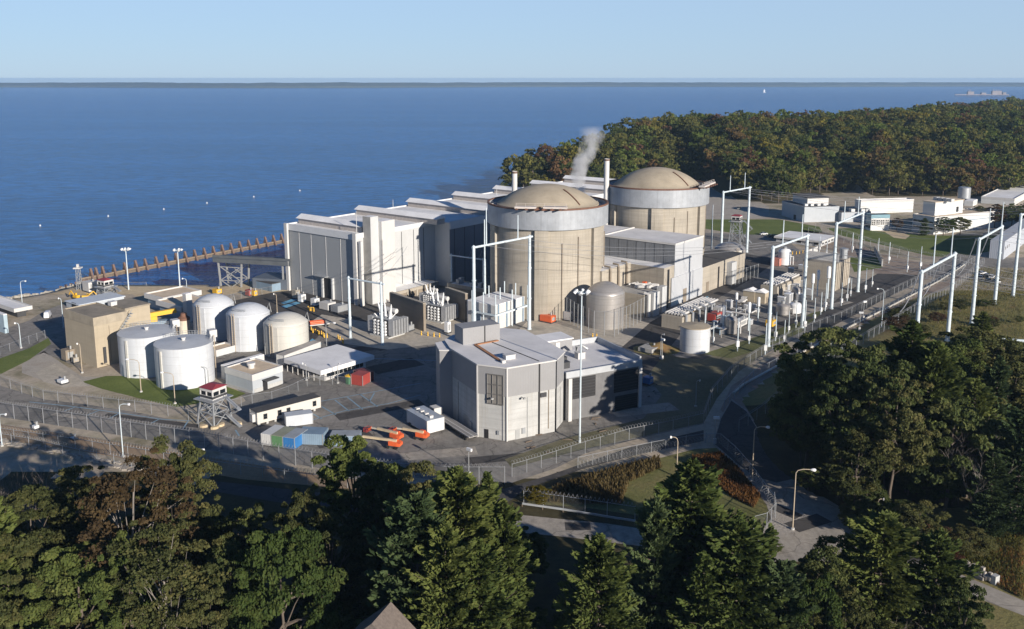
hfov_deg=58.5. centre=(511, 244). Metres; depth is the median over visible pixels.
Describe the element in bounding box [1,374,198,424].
chain link fence
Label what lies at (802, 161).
autumn tree
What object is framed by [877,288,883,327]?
street lamp
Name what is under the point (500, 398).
window
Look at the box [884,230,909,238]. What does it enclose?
courtyard path
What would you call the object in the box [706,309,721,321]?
equipment skid
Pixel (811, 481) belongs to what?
bush
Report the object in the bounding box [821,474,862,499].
bush
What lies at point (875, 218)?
canteen
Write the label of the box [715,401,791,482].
shaded road
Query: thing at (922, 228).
office tree
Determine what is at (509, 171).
autumn tree
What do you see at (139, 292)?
quay apron
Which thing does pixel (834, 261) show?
portal frame
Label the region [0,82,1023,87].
shore
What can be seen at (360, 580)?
understorey tree
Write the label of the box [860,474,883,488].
bush
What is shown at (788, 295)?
yard cabinet
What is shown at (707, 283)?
door
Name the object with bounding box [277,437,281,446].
door
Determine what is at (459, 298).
fire wall
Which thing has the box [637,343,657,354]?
equipment skid
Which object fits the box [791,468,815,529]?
street lamp
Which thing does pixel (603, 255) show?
power line
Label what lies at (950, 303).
portal frame
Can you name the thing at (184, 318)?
silo
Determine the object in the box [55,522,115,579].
understorey tree
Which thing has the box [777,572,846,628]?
oak tree
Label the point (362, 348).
asphalt patch
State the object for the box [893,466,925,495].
understorey tree
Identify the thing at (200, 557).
understorey tree
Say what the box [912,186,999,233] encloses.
white office
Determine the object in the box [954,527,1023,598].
shrubs
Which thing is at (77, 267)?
lattice mast
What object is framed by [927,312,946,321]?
bush
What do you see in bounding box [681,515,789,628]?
pine tree
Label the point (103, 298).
long shed
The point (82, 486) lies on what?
oak tree
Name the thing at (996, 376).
pine tree
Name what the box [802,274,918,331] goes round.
cutting road
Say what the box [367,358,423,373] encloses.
asphalt patch
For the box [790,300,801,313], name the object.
process vessel
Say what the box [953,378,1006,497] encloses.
pine tree
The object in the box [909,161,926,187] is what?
autumn tree
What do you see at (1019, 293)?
hillside grass
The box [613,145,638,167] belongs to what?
autumn tree
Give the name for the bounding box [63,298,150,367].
intake house
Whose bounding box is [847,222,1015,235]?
power line
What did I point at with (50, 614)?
understorey tree
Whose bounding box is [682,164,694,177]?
autumn tree
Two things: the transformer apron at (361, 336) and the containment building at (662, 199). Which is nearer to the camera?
the transformer apron at (361, 336)
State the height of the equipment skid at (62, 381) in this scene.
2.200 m
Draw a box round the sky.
[0,0,1023,82]
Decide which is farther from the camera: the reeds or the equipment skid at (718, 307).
the equipment skid at (718, 307)
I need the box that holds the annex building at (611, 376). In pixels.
[536,331,642,421]
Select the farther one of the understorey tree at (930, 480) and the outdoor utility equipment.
the understorey tree at (930, 480)
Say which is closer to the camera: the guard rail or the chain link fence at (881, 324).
the guard rail
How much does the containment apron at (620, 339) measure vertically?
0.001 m
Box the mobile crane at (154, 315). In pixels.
[150,308,176,324]
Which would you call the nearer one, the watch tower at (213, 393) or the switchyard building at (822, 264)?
the watch tower at (213, 393)
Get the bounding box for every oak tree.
[0,530,71,628]
[1,483,88,582]
[9,538,149,628]
[41,465,123,535]
[84,530,167,628]
[120,434,224,557]
[162,583,240,628]
[196,535,262,628]
[206,501,280,565]
[220,524,348,628]
[273,482,338,565]
[289,505,378,628]
[345,462,405,559]
[367,460,440,533]
[766,369,844,468]
[773,326,892,420]
[775,341,824,406]
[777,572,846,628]
[795,356,886,497]
[795,534,873,617]
[813,579,875,628]
[820,429,892,512]
[828,343,924,493]
[838,373,953,497]
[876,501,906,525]
[891,499,951,546]
[900,395,1001,511]
[923,326,1023,402]
[936,577,994,628]
[945,338,986,389]
[963,365,1023,408]
[995,396,1023,449]
[999,346,1023,395]
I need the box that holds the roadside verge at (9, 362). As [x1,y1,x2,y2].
[0,338,50,373]
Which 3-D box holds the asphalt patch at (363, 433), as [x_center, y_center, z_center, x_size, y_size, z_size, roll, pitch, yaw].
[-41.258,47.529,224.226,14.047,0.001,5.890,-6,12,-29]
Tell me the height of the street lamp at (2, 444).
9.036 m
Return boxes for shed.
[0,312,8,332]
[65,292,124,306]
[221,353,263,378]
[224,358,282,393]
[252,280,280,291]
[284,344,373,380]
[743,287,757,301]
[754,288,768,303]
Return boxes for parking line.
[33,402,191,420]
[313,395,418,419]
[323,383,419,400]
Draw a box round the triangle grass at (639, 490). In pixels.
[527,448,768,523]
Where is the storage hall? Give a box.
[989,218,1023,259]
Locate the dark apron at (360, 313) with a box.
[234,290,388,350]
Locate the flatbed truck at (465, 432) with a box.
[430,404,477,439]
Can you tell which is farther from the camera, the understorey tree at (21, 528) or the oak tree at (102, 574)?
the understorey tree at (21, 528)
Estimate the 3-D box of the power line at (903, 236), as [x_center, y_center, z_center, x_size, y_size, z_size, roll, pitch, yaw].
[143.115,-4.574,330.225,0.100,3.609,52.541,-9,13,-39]
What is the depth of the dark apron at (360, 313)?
351.12 m
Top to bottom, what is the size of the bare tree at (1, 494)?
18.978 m
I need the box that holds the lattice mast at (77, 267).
[73,264,82,289]
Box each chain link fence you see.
[0,400,504,483]
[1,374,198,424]
[1,424,435,487]
[1,430,139,466]
[230,386,288,408]
[288,375,350,390]
[514,410,703,471]
[523,488,635,511]
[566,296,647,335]
[578,432,720,466]
[703,264,943,411]
[720,434,774,505]
[724,258,971,405]
[731,264,758,286]
[738,258,984,420]
[753,492,775,528]
[808,227,905,257]
[815,222,971,257]
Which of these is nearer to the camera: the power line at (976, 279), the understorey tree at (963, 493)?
the understorey tree at (963, 493)
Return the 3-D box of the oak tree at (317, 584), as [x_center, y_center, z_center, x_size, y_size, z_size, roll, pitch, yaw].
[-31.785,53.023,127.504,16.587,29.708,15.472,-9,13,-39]
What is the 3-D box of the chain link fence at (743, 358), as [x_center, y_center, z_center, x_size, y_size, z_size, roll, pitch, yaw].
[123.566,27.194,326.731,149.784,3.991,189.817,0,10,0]
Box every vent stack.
[512,171,517,191]
[604,158,609,224]
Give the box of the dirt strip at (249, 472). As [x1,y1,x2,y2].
[0,424,356,488]
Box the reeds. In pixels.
[544,454,662,504]
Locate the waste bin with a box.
[345,374,350,383]
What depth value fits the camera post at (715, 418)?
220.65 m
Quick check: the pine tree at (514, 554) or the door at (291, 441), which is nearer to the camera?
the pine tree at (514, 554)
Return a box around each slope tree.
[849,453,887,479]
[868,456,902,488]
[966,311,994,353]
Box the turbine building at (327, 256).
[284,175,613,305]
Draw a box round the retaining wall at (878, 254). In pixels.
[874,245,883,265]
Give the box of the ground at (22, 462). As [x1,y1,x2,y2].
[0,140,1023,628]
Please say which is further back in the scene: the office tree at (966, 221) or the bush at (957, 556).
the office tree at (966, 221)
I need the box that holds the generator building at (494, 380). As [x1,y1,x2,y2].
[435,319,564,441]
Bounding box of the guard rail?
[522,502,635,521]
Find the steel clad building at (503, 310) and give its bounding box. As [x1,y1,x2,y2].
[467,281,527,327]
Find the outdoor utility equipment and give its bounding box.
[966,560,999,584]
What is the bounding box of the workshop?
[774,231,834,246]
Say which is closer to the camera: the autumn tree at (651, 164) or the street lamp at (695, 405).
the street lamp at (695, 405)
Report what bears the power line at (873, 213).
hanging from the portal frame at (748, 216)
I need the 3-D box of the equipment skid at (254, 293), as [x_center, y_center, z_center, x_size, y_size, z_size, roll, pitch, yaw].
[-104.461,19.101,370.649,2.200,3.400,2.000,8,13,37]
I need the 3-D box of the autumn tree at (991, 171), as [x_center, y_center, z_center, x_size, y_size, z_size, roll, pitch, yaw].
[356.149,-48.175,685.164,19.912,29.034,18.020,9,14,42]
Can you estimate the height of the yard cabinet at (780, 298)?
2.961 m
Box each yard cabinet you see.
[720,326,725,333]
[725,299,733,308]
[777,296,785,302]
[784,292,791,302]
[788,267,793,273]
[796,293,801,301]
[806,288,811,295]
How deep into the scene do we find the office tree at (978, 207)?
540.74 m
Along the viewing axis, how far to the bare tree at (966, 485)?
177.25 m
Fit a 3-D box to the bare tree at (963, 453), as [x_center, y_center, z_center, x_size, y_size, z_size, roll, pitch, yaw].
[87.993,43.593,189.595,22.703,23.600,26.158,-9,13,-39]
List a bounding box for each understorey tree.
[0,612,35,628]
[12,520,38,533]
[31,605,92,628]
[48,546,100,612]
[49,521,108,546]
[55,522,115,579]
[127,597,193,628]
[152,548,212,598]
[183,515,219,551]
[183,525,246,578]
[188,597,275,628]
[192,512,224,545]
[193,571,272,601]
[341,568,386,620]
[369,556,389,597]
[519,525,549,586]
[522,605,564,628]
[633,621,660,628]
[784,606,824,628]
[860,616,911,628]
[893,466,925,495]
[899,607,948,628]
[910,460,946,485]
[935,468,971,504]
[943,451,979,501]
[953,478,970,504]
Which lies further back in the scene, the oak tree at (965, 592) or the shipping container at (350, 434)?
the shipping container at (350, 434)
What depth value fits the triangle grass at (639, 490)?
192.82 m
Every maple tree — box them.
[74,447,199,604]
[105,518,231,628]
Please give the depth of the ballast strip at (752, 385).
280.44 m
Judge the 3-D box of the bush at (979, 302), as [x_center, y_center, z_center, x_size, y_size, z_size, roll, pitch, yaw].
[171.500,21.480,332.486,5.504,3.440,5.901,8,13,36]
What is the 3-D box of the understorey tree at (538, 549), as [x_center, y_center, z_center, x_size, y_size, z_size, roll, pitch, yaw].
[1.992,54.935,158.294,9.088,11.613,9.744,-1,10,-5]
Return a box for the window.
[488,375,502,404]
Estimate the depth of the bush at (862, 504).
178.47 m
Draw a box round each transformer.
[368,302,407,338]
[419,284,442,301]
[426,290,457,323]
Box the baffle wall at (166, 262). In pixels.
[80,234,284,280]
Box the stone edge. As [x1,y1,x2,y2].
[0,438,156,475]
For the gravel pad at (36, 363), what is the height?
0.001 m
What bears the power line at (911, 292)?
hanging from the portal frame at (950, 303)
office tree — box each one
[890,218,903,229]
[918,218,930,235]
[934,217,956,235]
[950,217,972,234]
[972,205,986,211]
[986,204,1006,227]
[995,206,1015,224]
[1003,203,1023,225]
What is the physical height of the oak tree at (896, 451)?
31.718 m
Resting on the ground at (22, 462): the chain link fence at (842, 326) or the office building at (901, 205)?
the office building at (901, 205)
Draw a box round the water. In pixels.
[0,87,1023,296]
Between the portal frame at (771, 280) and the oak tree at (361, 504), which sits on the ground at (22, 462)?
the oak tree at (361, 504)
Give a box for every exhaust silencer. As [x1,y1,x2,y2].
[722,306,725,326]
[735,292,737,315]
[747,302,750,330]
[757,297,759,321]
[811,273,814,299]
[816,270,819,295]
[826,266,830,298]
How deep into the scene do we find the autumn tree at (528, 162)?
706.28 m
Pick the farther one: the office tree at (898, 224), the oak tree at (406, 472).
the office tree at (898, 224)
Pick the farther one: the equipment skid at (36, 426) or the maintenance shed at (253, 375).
the maintenance shed at (253, 375)
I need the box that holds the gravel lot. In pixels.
[706,190,768,218]
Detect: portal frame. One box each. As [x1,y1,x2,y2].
[347,276,384,345]
[450,253,485,281]
[471,208,532,329]
[720,173,751,251]
[766,215,809,346]
[829,197,864,308]
[916,227,956,340]
[969,202,1003,323]
[1011,213,1023,295]
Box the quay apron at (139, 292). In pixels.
[73,287,211,301]
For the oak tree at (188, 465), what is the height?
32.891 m
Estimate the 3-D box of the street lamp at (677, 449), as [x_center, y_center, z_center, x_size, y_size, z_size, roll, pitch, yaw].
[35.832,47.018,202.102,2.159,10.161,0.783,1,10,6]
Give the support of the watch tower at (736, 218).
on the plant yard at (424, 376)
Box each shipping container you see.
[261,425,283,445]
[271,426,295,447]
[282,428,307,449]
[284,409,312,426]
[302,426,328,444]
[329,430,361,445]
[351,370,370,385]
[353,367,373,380]
[774,255,780,265]
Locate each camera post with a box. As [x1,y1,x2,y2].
[466,447,471,472]
[660,338,664,358]
[713,416,719,443]
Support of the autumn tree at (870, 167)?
on the ground at (22, 462)
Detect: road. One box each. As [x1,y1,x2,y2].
[0,304,80,368]
[197,430,703,509]
[513,399,1023,614]
[622,254,770,379]
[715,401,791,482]
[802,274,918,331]
[925,253,1023,281]
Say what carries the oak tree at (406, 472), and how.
on the ground at (22, 462)
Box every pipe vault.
[661,296,717,329]
[761,272,800,297]
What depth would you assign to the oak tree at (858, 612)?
126.04 m
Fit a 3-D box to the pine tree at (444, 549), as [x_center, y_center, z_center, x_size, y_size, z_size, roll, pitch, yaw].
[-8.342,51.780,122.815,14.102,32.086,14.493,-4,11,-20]
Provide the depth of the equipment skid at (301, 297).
360.19 m
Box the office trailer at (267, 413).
[249,393,320,425]
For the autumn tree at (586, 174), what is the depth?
708.27 m
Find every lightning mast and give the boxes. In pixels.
[484,219,485,294]
[711,209,712,248]
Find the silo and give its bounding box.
[178,312,190,334]
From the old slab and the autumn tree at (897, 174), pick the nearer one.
the old slab
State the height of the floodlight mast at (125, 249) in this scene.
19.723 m
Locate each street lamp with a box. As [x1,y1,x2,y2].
[0,413,6,446]
[76,343,83,372]
[119,403,129,457]
[125,358,142,391]
[160,371,176,403]
[670,436,677,469]
[694,380,699,406]
[750,426,769,480]
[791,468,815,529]
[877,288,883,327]
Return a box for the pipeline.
[733,263,965,393]
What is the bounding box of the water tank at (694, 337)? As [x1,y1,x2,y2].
[680,322,710,353]
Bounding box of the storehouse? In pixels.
[981,184,1023,204]
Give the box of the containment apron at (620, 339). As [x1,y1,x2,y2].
[520,314,654,346]
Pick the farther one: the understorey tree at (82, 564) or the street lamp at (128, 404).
the street lamp at (128, 404)
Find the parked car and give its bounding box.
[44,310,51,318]
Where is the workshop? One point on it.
(813, 237)
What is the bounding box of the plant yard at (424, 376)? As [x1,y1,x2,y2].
[0,233,918,482]
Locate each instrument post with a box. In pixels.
[736,318,739,350]
[748,318,750,343]
[764,323,766,354]
[774,312,777,340]
[803,300,806,330]
[813,298,815,321]
[824,283,826,310]
[840,283,842,305]
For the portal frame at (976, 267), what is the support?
on the ground at (22, 462)
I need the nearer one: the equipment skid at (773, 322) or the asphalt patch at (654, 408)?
the asphalt patch at (654, 408)
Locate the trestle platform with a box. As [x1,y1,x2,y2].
[212,255,290,289]
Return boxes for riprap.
[6,281,80,298]
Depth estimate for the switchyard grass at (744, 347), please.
304.79 m
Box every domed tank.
[192,293,235,341]
[226,302,270,351]
[263,311,308,358]
[586,281,624,329]
[714,242,745,267]
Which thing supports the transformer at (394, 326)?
on the transformer apron at (361, 336)
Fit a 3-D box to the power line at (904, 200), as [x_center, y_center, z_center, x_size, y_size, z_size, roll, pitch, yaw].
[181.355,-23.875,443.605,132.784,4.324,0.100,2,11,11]
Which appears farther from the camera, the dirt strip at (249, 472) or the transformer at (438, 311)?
the transformer at (438, 311)
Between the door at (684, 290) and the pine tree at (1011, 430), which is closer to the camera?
the pine tree at (1011, 430)
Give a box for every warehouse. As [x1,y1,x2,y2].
[144,285,201,309]
[156,294,201,317]
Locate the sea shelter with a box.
[0,295,32,316]
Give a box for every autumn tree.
[498,157,530,181]
[502,154,521,174]
[508,165,534,186]
[521,153,542,179]
[537,157,549,177]
[539,175,551,180]
[546,159,570,175]
[547,156,572,180]
[556,157,573,175]
[557,145,588,172]
[562,168,579,178]
[569,165,585,175]
[575,159,594,175]
[582,170,591,176]
[585,162,603,177]
[598,168,615,178]
[609,156,630,174]
[609,159,628,178]
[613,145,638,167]
[618,159,638,175]
[626,157,647,169]
[627,164,644,172]
[645,148,669,167]
[645,159,662,167]
[655,155,679,170]
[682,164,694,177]
[685,166,704,179]
[700,156,718,179]
[703,148,718,179]
[727,162,756,181]
[733,171,764,199]
[748,176,773,201]
[752,182,771,199]
[757,160,781,176]
[762,172,783,200]
[766,162,791,202]
[779,173,801,200]
[782,165,806,195]
[786,176,805,192]
[789,164,807,186]
[793,157,810,168]
[804,167,824,192]
[805,155,833,192]
[810,158,831,186]
[819,169,832,190]
[820,173,836,191]
[827,166,837,187]
[833,168,852,189]
[857,153,894,178]
[865,176,880,194]
[872,153,907,195]
[876,177,888,191]
[885,169,912,195]
[894,161,909,190]
[896,166,916,185]
[903,159,916,185]
[904,168,925,191]
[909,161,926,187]
[913,172,929,191]
[914,153,943,182]
[915,180,931,195]
[922,162,946,191]
[930,165,954,195]
[933,167,959,193]
[934,158,952,170]
[941,163,975,196]
[957,174,975,188]
[963,153,986,190]
[964,163,981,184]
[971,179,986,192]
[973,161,1001,192]
[977,170,995,187]
[993,165,1007,187]
[998,164,1023,189]
[1003,166,1023,185]
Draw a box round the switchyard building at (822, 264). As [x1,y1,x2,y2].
[802,246,849,290]
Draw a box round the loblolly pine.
[310,434,404,515]
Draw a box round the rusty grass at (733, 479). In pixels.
[691,450,760,506]
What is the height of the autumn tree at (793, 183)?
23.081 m
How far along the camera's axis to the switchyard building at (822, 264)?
384.22 m
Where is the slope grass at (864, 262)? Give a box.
[850,257,881,271]
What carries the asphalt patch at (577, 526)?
on the access road at (797, 545)
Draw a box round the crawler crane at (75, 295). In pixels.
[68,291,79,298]
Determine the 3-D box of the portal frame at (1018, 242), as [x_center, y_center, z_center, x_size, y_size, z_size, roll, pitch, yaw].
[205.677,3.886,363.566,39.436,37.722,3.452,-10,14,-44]
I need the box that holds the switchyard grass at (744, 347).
[705,310,823,357]
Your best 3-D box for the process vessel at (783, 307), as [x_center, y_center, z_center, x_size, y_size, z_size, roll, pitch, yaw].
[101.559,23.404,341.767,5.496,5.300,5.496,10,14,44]
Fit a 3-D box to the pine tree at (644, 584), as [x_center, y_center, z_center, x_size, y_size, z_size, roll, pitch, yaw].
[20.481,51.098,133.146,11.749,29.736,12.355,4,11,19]
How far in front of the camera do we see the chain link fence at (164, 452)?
211.64 m
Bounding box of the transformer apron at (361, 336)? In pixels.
[314,315,464,349]
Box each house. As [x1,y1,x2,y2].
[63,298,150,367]
[213,342,234,356]
[355,602,415,628]
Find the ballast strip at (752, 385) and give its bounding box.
[720,271,972,420]
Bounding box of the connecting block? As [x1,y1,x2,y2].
[838,208,870,221]
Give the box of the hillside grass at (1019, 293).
[885,267,1023,350]
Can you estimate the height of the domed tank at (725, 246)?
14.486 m
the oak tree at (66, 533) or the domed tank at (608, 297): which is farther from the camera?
the domed tank at (608, 297)
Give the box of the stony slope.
[804,230,931,280]
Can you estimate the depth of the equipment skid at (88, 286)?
377.94 m
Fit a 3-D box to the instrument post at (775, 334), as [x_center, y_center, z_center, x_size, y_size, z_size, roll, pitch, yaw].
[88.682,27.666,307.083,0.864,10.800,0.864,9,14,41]
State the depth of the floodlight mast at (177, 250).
385.87 m
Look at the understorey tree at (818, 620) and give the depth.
139.42 m
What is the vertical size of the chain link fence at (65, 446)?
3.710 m
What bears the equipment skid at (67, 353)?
on the shore road at (54, 331)
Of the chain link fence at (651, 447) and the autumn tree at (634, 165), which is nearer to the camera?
the chain link fence at (651, 447)
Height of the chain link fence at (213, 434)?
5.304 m
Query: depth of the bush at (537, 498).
188.13 m
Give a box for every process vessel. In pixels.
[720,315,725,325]
[725,313,740,333]
[775,300,793,314]
[778,246,793,264]
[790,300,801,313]
[792,284,801,299]
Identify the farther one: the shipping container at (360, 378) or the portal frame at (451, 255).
the portal frame at (451, 255)
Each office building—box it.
[782,193,838,221]
[854,198,913,212]
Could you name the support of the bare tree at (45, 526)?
on the ground at (22, 462)
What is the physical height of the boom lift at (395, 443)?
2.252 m
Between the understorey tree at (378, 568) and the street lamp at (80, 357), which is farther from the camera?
the street lamp at (80, 357)
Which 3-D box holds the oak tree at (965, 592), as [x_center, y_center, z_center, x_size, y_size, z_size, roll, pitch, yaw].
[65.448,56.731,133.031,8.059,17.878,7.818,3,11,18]
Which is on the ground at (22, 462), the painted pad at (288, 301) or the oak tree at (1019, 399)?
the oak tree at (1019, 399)
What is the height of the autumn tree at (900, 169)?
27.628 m
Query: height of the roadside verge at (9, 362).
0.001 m
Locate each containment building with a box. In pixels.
[487,183,608,320]
[608,167,717,252]
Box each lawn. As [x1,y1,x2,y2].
[83,376,245,406]
[705,219,821,234]
[827,228,996,256]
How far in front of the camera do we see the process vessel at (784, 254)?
430.46 m
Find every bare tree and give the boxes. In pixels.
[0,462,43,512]
[9,460,87,528]
[890,407,999,504]
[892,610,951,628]
[942,440,1017,526]
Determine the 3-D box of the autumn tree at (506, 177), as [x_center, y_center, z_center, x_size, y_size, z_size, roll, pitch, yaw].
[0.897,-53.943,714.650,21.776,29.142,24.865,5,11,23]
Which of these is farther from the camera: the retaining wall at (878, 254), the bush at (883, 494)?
the retaining wall at (878, 254)
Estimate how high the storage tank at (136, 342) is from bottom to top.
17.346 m
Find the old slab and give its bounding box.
[36,364,86,387]
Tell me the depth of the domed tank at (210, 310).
306.76 m
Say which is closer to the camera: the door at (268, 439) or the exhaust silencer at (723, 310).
the door at (268, 439)
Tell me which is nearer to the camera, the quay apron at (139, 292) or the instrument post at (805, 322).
the instrument post at (805, 322)
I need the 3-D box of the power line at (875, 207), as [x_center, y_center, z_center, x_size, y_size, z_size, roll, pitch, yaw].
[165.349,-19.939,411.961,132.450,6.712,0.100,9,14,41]
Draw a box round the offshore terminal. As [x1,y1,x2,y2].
[954,89,1008,95]
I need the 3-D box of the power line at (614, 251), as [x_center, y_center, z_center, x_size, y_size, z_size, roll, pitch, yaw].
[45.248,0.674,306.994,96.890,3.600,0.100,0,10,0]
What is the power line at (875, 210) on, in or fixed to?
hanging from the portal frame at (748, 216)
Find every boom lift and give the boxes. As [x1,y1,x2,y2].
[362,435,402,449]
[363,426,403,439]
[388,426,429,440]
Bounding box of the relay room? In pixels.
[447,277,489,298]
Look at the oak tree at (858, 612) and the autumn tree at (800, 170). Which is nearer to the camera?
the oak tree at (858, 612)
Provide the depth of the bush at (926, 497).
188.28 m
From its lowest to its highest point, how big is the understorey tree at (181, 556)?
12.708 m
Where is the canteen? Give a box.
[865,213,889,230]
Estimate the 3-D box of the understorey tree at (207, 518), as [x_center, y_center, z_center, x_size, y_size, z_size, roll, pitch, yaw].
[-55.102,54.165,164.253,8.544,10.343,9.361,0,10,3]
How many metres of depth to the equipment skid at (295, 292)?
366.05 m
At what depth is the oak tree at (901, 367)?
182.40 m
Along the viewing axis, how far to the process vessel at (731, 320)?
314.58 m
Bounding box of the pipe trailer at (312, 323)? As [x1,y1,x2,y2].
[308,319,329,327]
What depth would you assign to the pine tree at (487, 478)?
141.79 m
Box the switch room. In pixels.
[389,279,438,301]
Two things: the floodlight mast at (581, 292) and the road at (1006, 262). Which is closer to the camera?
the floodlight mast at (581, 292)
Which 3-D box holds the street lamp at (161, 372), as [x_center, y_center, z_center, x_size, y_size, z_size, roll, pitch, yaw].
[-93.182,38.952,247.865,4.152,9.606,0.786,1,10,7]
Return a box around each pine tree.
[0,495,36,628]
[355,488,463,628]
[396,521,500,628]
[407,465,525,589]
[439,537,525,628]
[474,471,501,510]
[479,500,541,628]
[552,532,646,628]
[623,494,685,628]
[634,457,748,628]
[666,549,739,628]
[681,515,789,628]
[745,559,816,628]
[821,509,933,628]
[868,319,949,476]
[873,527,983,628]
[889,340,975,499]
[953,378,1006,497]
[965,451,1021,537]
[974,406,1023,534]
[981,355,1013,450]
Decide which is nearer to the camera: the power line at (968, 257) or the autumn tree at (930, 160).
the power line at (968, 257)
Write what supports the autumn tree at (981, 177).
on the ground at (22, 462)
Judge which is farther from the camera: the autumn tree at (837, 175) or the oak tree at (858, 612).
the autumn tree at (837, 175)
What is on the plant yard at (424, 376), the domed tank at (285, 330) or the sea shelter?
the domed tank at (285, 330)
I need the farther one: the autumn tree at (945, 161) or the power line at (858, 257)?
the autumn tree at (945, 161)
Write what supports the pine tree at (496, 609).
on the ground at (22, 462)
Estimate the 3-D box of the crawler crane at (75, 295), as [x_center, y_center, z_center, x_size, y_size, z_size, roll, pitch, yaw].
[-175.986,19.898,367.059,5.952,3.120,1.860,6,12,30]
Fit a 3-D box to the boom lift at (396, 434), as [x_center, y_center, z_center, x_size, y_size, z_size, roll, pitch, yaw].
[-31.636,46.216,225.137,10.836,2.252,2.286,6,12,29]
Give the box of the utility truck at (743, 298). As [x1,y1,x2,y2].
[738,296,747,303]
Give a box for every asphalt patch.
[52,413,124,423]
[103,413,199,427]
[317,430,372,448]
[334,399,424,419]
[352,346,374,351]
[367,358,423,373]
[400,446,477,460]
[464,453,559,463]
[565,522,590,529]
[612,402,678,416]
[690,354,709,359]
[709,336,753,351]
[770,504,801,518]
[774,316,812,327]
[784,514,831,531]
[806,300,853,313]
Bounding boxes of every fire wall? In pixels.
[390,292,425,330]
[445,287,467,321]
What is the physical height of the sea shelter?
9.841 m
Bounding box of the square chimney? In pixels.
[182,292,192,321]
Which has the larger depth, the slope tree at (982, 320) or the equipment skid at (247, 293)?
the equipment skid at (247, 293)
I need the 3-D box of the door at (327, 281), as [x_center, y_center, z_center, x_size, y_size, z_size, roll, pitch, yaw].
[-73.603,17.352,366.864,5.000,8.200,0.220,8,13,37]
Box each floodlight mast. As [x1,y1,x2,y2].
[120,247,130,289]
[173,248,182,285]
[573,289,590,442]
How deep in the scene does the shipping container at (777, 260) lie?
430.00 m
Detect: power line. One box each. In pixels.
[490,246,766,255]
[504,242,784,251]
[524,238,796,248]
[729,191,1008,203]
[732,192,1019,215]
[739,190,1013,212]
[741,190,1011,202]
[746,188,1015,201]
[750,189,1023,209]
[782,246,911,268]
[783,246,1023,294]
[793,242,914,262]
[794,242,1023,290]
[803,238,937,257]
[811,240,1019,285]
[844,222,978,238]
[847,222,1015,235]
[851,218,985,234]
[853,218,1009,232]
[861,215,992,230]
[864,215,1023,230]
[900,271,919,311]
[922,259,940,297]
[930,269,1023,287]
[959,239,975,273]
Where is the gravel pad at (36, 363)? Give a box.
[22,351,98,385]
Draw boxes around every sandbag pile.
[199,424,207,427]
[211,425,218,429]
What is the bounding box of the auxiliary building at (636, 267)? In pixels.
[600,225,744,316]
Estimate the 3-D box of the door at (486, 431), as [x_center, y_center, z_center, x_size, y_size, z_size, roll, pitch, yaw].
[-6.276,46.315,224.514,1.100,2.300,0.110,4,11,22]
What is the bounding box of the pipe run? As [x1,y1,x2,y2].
[710,323,721,336]
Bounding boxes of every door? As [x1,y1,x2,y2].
[261,434,265,444]
[263,381,267,389]
[266,435,270,444]
[271,436,276,445]
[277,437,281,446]
[283,438,288,447]
[289,439,293,447]
[324,278,331,298]
[464,414,467,427]
[476,310,480,320]
[484,429,488,437]
[515,429,519,439]
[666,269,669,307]
[683,288,686,301]
[706,281,708,291]
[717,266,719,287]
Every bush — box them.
[522,485,553,504]
[774,543,783,551]
[791,468,823,490]
[811,458,837,477]
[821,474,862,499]
[837,510,859,528]
[843,482,892,510]
[846,498,884,520]
[851,480,879,501]
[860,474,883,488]
[880,316,907,327]
[884,308,911,319]
[887,470,929,492]
[893,499,926,526]
[895,481,907,490]
[901,315,911,320]
[909,522,953,539]
[915,487,938,504]
[921,324,931,331]
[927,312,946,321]
[937,302,952,311]
[947,523,1000,556]
[951,550,964,559]
[953,298,970,311]
[976,299,991,306]
[989,300,1000,307]
[989,318,999,328]
[1014,316,1023,321]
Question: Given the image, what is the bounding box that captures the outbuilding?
[964,199,977,205]
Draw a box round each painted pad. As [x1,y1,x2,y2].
[281,302,298,307]
[282,299,296,303]
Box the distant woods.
[503,96,1023,186]
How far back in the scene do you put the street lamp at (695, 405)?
245.52 m
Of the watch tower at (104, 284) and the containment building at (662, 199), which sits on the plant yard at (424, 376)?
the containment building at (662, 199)
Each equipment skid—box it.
[31,421,40,430]
[56,376,68,384]
[61,345,74,361]
[69,434,78,440]
[71,354,79,363]
[82,279,96,292]
[212,286,222,293]
[244,287,252,296]
[251,288,257,296]
[291,287,299,298]
[297,291,306,302]
[310,295,319,306]
[319,299,335,310]
[330,301,347,313]
[408,321,414,331]
[444,319,451,333]
[539,312,556,323]
[563,311,573,321]
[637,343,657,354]
[642,373,653,385]
[701,302,714,311]
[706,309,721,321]
[713,303,726,310]
[737,316,747,328]
[764,317,775,327]
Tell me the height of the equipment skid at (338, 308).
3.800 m
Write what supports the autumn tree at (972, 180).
on the ground at (22, 462)
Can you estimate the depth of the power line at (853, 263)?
279.48 m
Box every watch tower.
[94,278,121,294]
[193,381,241,426]
[728,214,751,242]
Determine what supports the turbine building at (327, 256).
on the plant yard at (424, 376)
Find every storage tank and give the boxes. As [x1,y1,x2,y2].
[117,318,179,377]
[153,328,216,389]

